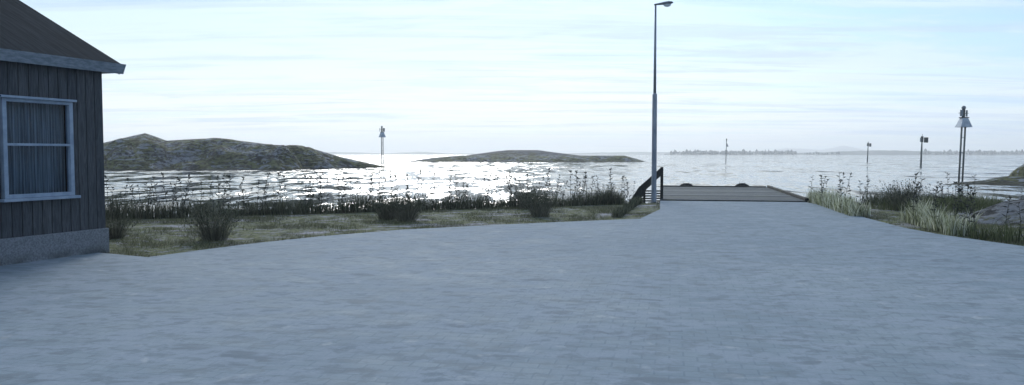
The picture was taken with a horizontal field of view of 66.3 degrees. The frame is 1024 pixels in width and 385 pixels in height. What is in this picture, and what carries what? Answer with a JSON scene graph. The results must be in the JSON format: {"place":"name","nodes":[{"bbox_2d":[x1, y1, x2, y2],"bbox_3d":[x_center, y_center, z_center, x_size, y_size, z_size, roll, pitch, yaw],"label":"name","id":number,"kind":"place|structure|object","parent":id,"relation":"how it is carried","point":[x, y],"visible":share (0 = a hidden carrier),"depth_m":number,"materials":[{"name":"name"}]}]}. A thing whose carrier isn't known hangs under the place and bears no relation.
{"place":"outdoors","nodes":[
{"label":"outdoors","id":0,"kind":"place"},
{"bbox_2d":[104,133,389,169],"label":"rocky island","id":1,"kind":"structure","parent":0,"point":[144,151],"depth_m":111.97,"materials":[{"name":"grey stone"}]},
{"bbox_2d":[379,126,385,166],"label":"navigation beacon","id":2,"kind":"object","parent":1,"relation":"on","point":[382,134],"visible":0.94,"depth_m":125.64,"materials":[{"name":"grey metal"}]},
{"bbox_2d":[105,183,626,219],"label":"shore grass","id":3,"kind":"structure","parent":0,"point":[280,208],"depth_m":21.39,"materials":[{"name":"green plant"}]},
{"bbox_2d":[326,152,669,154],"bbox_3d":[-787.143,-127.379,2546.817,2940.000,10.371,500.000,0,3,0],"label":"shore","id":4,"kind":"structure","parent":0,"point":[434,153],"depth_m":2377.69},
{"bbox_2d":[0,201,1023,384],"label":"pavement","id":5,"kind":"structure","parent":0,"point":[725,293],"depth_m":8.02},
{"bbox_2d":[20,0,1023,153],"label":"sky","id":6,"kind":"structure","parent":0,"point":[439,76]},
{"bbox_2d":[473,150,580,155],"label":"rocky hill","id":7,"kind":"structure","parent":0,"point":[522,152],"depth_m":240.67,"materials":[{"name":"grey stone"}]},
{"bbox_2d":[102,201,1023,256],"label":"ground","id":8,"kind":"structure","parent":0,"point":[260,233],"depth_m":17.79,"materials":[{"name":"green plant"}]},
{"bbox_2d":[0,0,125,265],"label":"wooden house","id":9,"kind":"structure","parent":8,"relation":"on","point":[52,193],"depth_m":11.88,"materials":[{"name":"wood"}]},
{"bbox_2d":[0,94,80,202],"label":"window","id":10,"kind":"structure","parent":9,"relation":"in","point":[32,146],"depth_m":11.68,"materials":[{"name":"white glass"}]},
{"bbox_2d":[105,212,141,238],"bbox_3d":[-7.522,0.611,14.878,0.969,0.516,0.936,0,3,0],"label":"bush","id":11,"kind":"object","parent":8,"relation":"on","point":[118,228],"visible":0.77,"depth_m":14.81,"materials":[{"name":"green plant"}]},
{"bbox_2d":[125,178,138,213],"bbox_3d":[-9.318,0.145,19.276,0.235,1.068,0.217,-3,15,7],"label":"tall weed","id":12,"kind":"object","parent":8,"relation":"on","point":[132,194],"visible":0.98,"depth_m":19.23,"materials":[{"name":"green plant"}]},
{"bbox_2d":[151,177,159,216],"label":"tall weed","id":13,"kind":"object","parent":8,"relation":"on","point":[154,192],"visible":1,"depth_m":19.38,"materials":[{"name":"green plant"}]},
{"bbox_2d":[160,172,167,208],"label":"tall weed","id":14,"kind":"object","parent":8,"relation":"on","point":[162,174],"visible":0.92,"depth_m":20.10,"materials":[{"name":"green plant"}]},
{"bbox_2d":[171,176,178,217],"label":"tall weed","id":15,"kind":"object","parent":8,"relation":"on","point":[174,194],"visible":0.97,"depth_m":19.54,"materials":[{"name":"green plant"}]},
{"bbox_2d":[182,174,189,217],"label":"tall weed","id":16,"kind":"object","parent":8,"relation":"on","point":[185,192],"visible":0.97,"depth_m":19.68,"materials":[{"name":"green plant"}]},
{"bbox_2d":[181,181,192,214],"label":"tall weed","id":17,"kind":"object","parent":8,"relation":"on","point":[187,193],"visible":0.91,"depth_m":19.87,"materials":[{"name":"green plant"}]},
{"bbox_2d":[174,199,248,240],"bbox_3d":[-5.528,0.491,14.512,1.435,0.792,1.486,1,3,15],"label":"bush","id":18,"kind":"object","parent":8,"relation":"on","point":[216,235],"visible":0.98,"depth_m":14.38,"materials":[{"name":"green plant"}]},
{"bbox_2d":[221,180,229,215],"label":"tall weed","id":19,"kind":"object","parent":8,"relation":"on","point":[224,193],"visible":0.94,"depth_m":20.18,"materials":[{"name":"green plant"}]},
{"bbox_2d":[226,175,233,207],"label":"tall weed","id":20,"kind":"object","parent":8,"relation":"on","point":[230,191],"visible":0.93,"depth_m":20.44,"materials":[{"name":"green plant"}]},
{"bbox_2d":[236,176,244,212],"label":"tall weed","id":21,"kind":"object","parent":8,"relation":"on","point":[240,193],"visible":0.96,"depth_m":20.10,"materials":[{"name":"green plant"}]},
{"bbox_2d":[260,172,270,210],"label":"tall weed","id":22,"kind":"object","parent":8,"relation":"on","point":[265,186],"visible":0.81,"depth_m":21.02,"materials":[{"name":"green plant"}]},
{"bbox_2d":[276,172,282,201],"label":"tall weed","id":23,"kind":"object","parent":8,"relation":"on","point":[279,174],"visible":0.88,"depth_m":21.20,"materials":[{"name":"green plant"}]},
{"bbox_2d":[281,174,286,201],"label":"tall weed","id":24,"kind":"object","parent":8,"relation":"on","point":[284,186],"visible":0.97,"depth_m":20.67,"materials":[{"name":"green plant"}]},
{"bbox_2d":[301,175,307,208],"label":"tall weed","id":25,"kind":"object","parent":8,"relation":"on","point":[304,193],"visible":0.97,"depth_m":21.17,"materials":[{"name":"green plant"}]},
{"bbox_2d":[314,172,321,210],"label":"tall weed","id":26,"kind":"object","parent":8,"relation":"on","point":[318,190],"visible":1,"depth_m":21.09,"materials":[{"name":"green plant"}]},
{"bbox_2d":[319,176,323,211],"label":"tall weed","id":27,"kind":"object","parent":8,"relation":"on","point":[321,188],"visible":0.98,"depth_m":21.15,"materials":[{"name":"green plant"}]},
{"bbox_2d":[336,178,342,206],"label":"tall weed","id":28,"kind":"object","parent":8,"relation":"on","point":[338,179],"visible":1,"depth_m":21.29,"materials":[{"name":"green plant"}]},
{"bbox_2d":[347,175,353,211],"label":"tall weed","id":29,"kind":"object","parent":8,"relation":"on","point":[350,191],"visible":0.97,"depth_m":21.84,"materials":[{"name":"green plant"}]},
{"bbox_2d":[375,171,382,197],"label":"tall weed","id":30,"kind":"object","parent":8,"relation":"on","point":[379,182],"visible":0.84,"depth_m":22.01,"materials":[{"name":"green plant"}]},
{"bbox_2d":[366,193,406,219],"bbox_3d":[-3.061,0.302,19.126,1.114,0.715,1.141,-1,3,-20],"label":"bush","id":31,"kind":"object","parent":8,"relation":"on","point":[383,212],"visible":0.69,"depth_m":18.98,"materials":[{"name":"green plant"}]},
{"bbox_2d":[381,189,436,221],"bbox_3d":[-2.531,0.291,18.637,1.440,0.785,1.403,2,3,29],"label":"bush","id":32,"kind":"object","parent":8,"relation":"on","point":[407,208],"visible":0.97,"depth_m":18.53,"materials":[{"name":"green plant"}]},
{"bbox_2d":[429,171,435,200],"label":"tall weed","id":33,"kind":"object","parent":8,"relation":"on","point":[434,187],"visible":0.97,"depth_m":22.31,"materials":[{"name":"green plant"}]},
{"bbox_2d":[446,170,452,200],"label":"tall weed","id":34,"kind":"object","parent":8,"relation":"on","point":[448,182],"visible":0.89,"depth_m":23.18,"materials":[{"name":"green plant"}]},
{"bbox_2d":[507,171,513,202],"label":"tall weed","id":35,"kind":"object","parent":8,"relation":"on","point":[510,185],"visible":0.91,"depth_m":23.39,"materials":[{"name":"green plant"}]},
{"bbox_2d":[506,184,547,208],"bbox_3d":[0.471,0.100,22.879,1.342,0.751,1.377,3,4,44],"label":"bush","id":36,"kind":"object","parent":8,"relation":"on","point":[521,198],"visible":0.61,"depth_m":22.80,"materials":[{"name":"green plant"}]},
{"bbox_2d":[513,186,561,216],"bbox_3d":[0.724,0.216,19.991,1.280,0.802,1.250,1,3,27],"label":"bush","id":37,"kind":"object","parent":8,"relation":"on","point":[538,210],"visible":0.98,"depth_m":19.86,"materials":[{"name":"green plant"}]},
{"bbox_2d":[633,167,662,202],"bbox_3d":[4.614,0.151,26.955,1.144,2.048,0.210,0,3,0],"label":"wooden railing","id":38,"kind":"object","parent":8,"relation":"on","point":[642,188],"visible":0.57,"depth_m":26.87,"materials":[{"name":"brown wood"}]},
{"bbox_2d":[651,1,672,202],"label":"street lamp","id":39,"kind":"object","parent":8,"relation":"on","point":[654,138],"visible":0.97,"depth_m":25.76,"materials":[{"name":"metal"}]},
{"bbox_2d":[802,186,871,216],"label":"reed grass","id":40,"kind":"structure","parent":8,"relation":"on","point":[831,201],"depth_m":21.27,"materials":[{"name":"green plant"}]},
{"bbox_2d":[859,180,869,212],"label":"tall weed","id":41,"kind":"object","parent":8,"relation":"on","point":[863,196],"visible":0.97,"depth_m":19.66,"materials":[{"name":"green plant"}]},
{"bbox_2d":[869,178,930,210],"bbox_3d":[11.070,0.042,22.236,1.685,0.929,1.744,0,3,3],"label":"bush","id":42,"kind":"object","parent":8,"relation":"on","point":[894,197],"visible":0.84,"depth_m":22.12,"materials":[{"name":"green plant"}]},
{"bbox_2d":[910,172,918,219],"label":"tall weed","id":43,"kind":"object","parent":8,"relation":"on","point":[914,196],"visible":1,"depth_m":17.61,"materials":[{"name":"green plant"}]},
{"bbox_2d":[809,201,1023,245],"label":"turf grass","id":44,"kind":"structure","parent":8,"relation":"on","point":[930,230],"depth_m":17.39,"materials":[{"name":"green plant"}]},
{"bbox_2d":[933,188,939,217],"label":"tall weed","id":45,"kind":"object","parent":8,"relation":"on","point":[936,201],"visible":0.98,"depth_m":16.22,"materials":[{"name":"green plant"}]},
{"bbox_2d":[940,186,952,212],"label":"tall weed","id":46,"kind":"object","parent":8,"relation":"on","point":[944,199],"visible":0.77,"depth_m":16.84,"materials":[{"name":"green plant"}]},
{"bbox_2d":[951,181,958,218],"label":"tall weed","id":47,"kind":"object","parent":8,"relation":"on","point":[954,196],"visible":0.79,"depth_m":16.13,"materials":[{"name":"green plant"}]},
{"bbox_2d":[952,187,962,220],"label":"tall weed","id":48,"kind":"object","parent":8,"relation":"on","point":[958,200],"visible":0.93,"depth_m":15.52,"materials":[{"name":"green plant"}]},
{"bbox_2d":[960,200,967,230],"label":"tall weed","id":49,"kind":"object","parent":8,"relation":"on","point":[963,216],"visible":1,"depth_m":14.97,"materials":[{"name":"green plant"}]},
{"bbox_2d":[963,184,973,221],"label":"tall weed","id":50,"kind":"object","parent":8,"relation":"on","point":[967,185],"visible":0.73,"depth_m":15.70,"materials":[{"name":"green plant"}]},
{"bbox_2d":[965,186,972,222],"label":"tall weed","id":51,"kind":"object","parent":8,"relation":"on","point":[971,202],"visible":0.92,"depth_m":15.29,"materials":[{"name":"green plant"}]},
{"bbox_2d":[969,197,977,235],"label":"tall weed","id":52,"kind":"object","parent":8,"relation":"on","point":[973,216],"visible":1,"depth_m":14.83,"materials":[{"name":"green plant"}]},
{"bbox_2d":[970,192,978,230],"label":"tall weed","id":53,"kind":"object","parent":8,"relation":"on","point":[973,193],"visible":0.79,"depth_m":15.04,"materials":[{"name":"green plant"}]},
{"bbox_2d":[960,199,1023,227],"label":"rock slab","id":54,"kind":"object","parent":8,"relation":"on","point":[992,214],"visible":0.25,"depth_m":18.16,"materials":[{"name":"grey stone"}]},
{"bbox_2d":[1002,196,1012,234],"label":"tall weed","id":55,"kind":"object","parent":8,"relation":"on","point":[1007,212],"visible":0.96,"depth_m":14.32,"materials":[{"name":"green plant"}]},
{"bbox_2d":[1016,202,1023,236],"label":"tall weed","id":56,"kind":"object","parent":8,"relation":"on","point":[1020,218],"visible":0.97,"depth_m":14.14,"materials":[{"name":"green plant"}]},
{"bbox_2d":[104,155,1023,215],"bbox_3d":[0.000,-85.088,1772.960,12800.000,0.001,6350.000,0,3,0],"label":"water","id":57,"kind":"structure","parent":0,"point":[791,173],"depth_m":76.41,"materials":[{"name":"grey liquid"}]},
{"bbox_2d":[409,155,644,161],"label":"rocky skerry","id":58,"kind":"structure","parent":57,"relation":"in","point":[515,158],"depth_m":216.56,"materials":[{"name":"grey stone"}]},
{"bbox_2d":[679,183,692,185],"bbox_3d":[8.244,0.025,37.074,0.970,0.993,0.365,1,3,12],"label":"tyre fender","id":59,"kind":"object","parent":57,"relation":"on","point":[686,184],"visible":0.18,"depth_m":37.04,"materials":[{"name":"rubber"}]},
{"bbox_2d":[660,185,808,201],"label":"wooden pier","id":60,"kind":"structure","parent":57,"relation":"in","point":[768,193],"depth_m":29.72,"materials":[{"name":"grey wood"}]},
{"bbox_2d":[735,182,748,185],"bbox_3d":[10.882,0.025,37.074,0.970,0.993,0.365,1,3,12],"label":"tyre fender","id":61,"kind":"object","parent":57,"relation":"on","point":[741,184],"visible":0.1,"depth_m":37.04,"materials":[{"name":"rubber"}]},
{"bbox_2d":[920,134,927,166],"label":"beacon pole","id":62,"kind":"object","parent":57,"relation":"in","point":[924,138],"visible":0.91,"depth_m":130.57,"materials":[{"name":"grey metal"}]},
{"bbox_2d":[944,176,1023,185],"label":"rocky spit","id":63,"kind":"structure","parent":57,"relation":"in","point":[1013,180],"depth_m":56.52,"materials":[{"name":"grey stone"}]},
{"bbox_2d":[955,106,971,181],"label":"navigation beacon","id":64,"kind":"object","parent":63,"relation":"on","point":[963,121],"visible":0.94,"depth_m":59.82,"materials":[{"name":"grey metal"}]},
{"bbox_2d":[1009,164,1023,175],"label":"rock outcrop","id":65,"kind":"object","parent":63,"relation":"on","point":[1018,171],"visible":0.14,"depth_m":61.41,"materials":[{"name":"green plant"}]},
{"bbox_2d":[611,195,644,217],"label":"shore grass","id":66,"kind":"structure","parent":0,"point":[623,210],"depth_m":22.10,"materials":[{"name":"green plant"}]},
{"bbox_2d":[664,150,1023,154],"bbox_3d":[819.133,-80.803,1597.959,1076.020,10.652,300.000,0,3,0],"label":"wooded shore","id":67,"kind":"structure","parent":0,"point":[882,152],"depth_m":1487.57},
{"bbox_2d":[670,149,1023,154],"bbox_3d":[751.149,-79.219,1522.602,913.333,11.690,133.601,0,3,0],"label":"distant woods","id":68,"kind":"object","parent":67,"relation":"on","point":[743,151],"visible":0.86,"depth_m":1475.08,"materials":[{"name":"plant"}]},
{"bbox_2d":[772,145,1004,152],"bbox_3d":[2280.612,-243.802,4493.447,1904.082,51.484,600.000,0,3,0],"label":"hills","id":69,"kind":"structure","parent":0,"point":[842,148],"depth_m":4340.97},
{"bbox_2d":[857,187,1006,212],"bbox_3d":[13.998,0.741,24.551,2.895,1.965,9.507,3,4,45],"label":"shore grass","id":70,"kind":"structure","parent":0,"point":[981,203],"depth_m":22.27,"materials":[{"name":"green plant"}]},
{"bbox_2d":[897,196,982,235],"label":"reed grass","id":71,"kind":"structure","parent":0,"point":[943,223],"depth_m":16.34,"materials":[{"name":"green plant"}]},
{"bbox_2d":[956,220,1023,242],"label":"reed grass","id":72,"kind":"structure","parent":0,"point":[982,235],"depth_m":14.37,"materials":[{"name":"green plant"}]}
]}

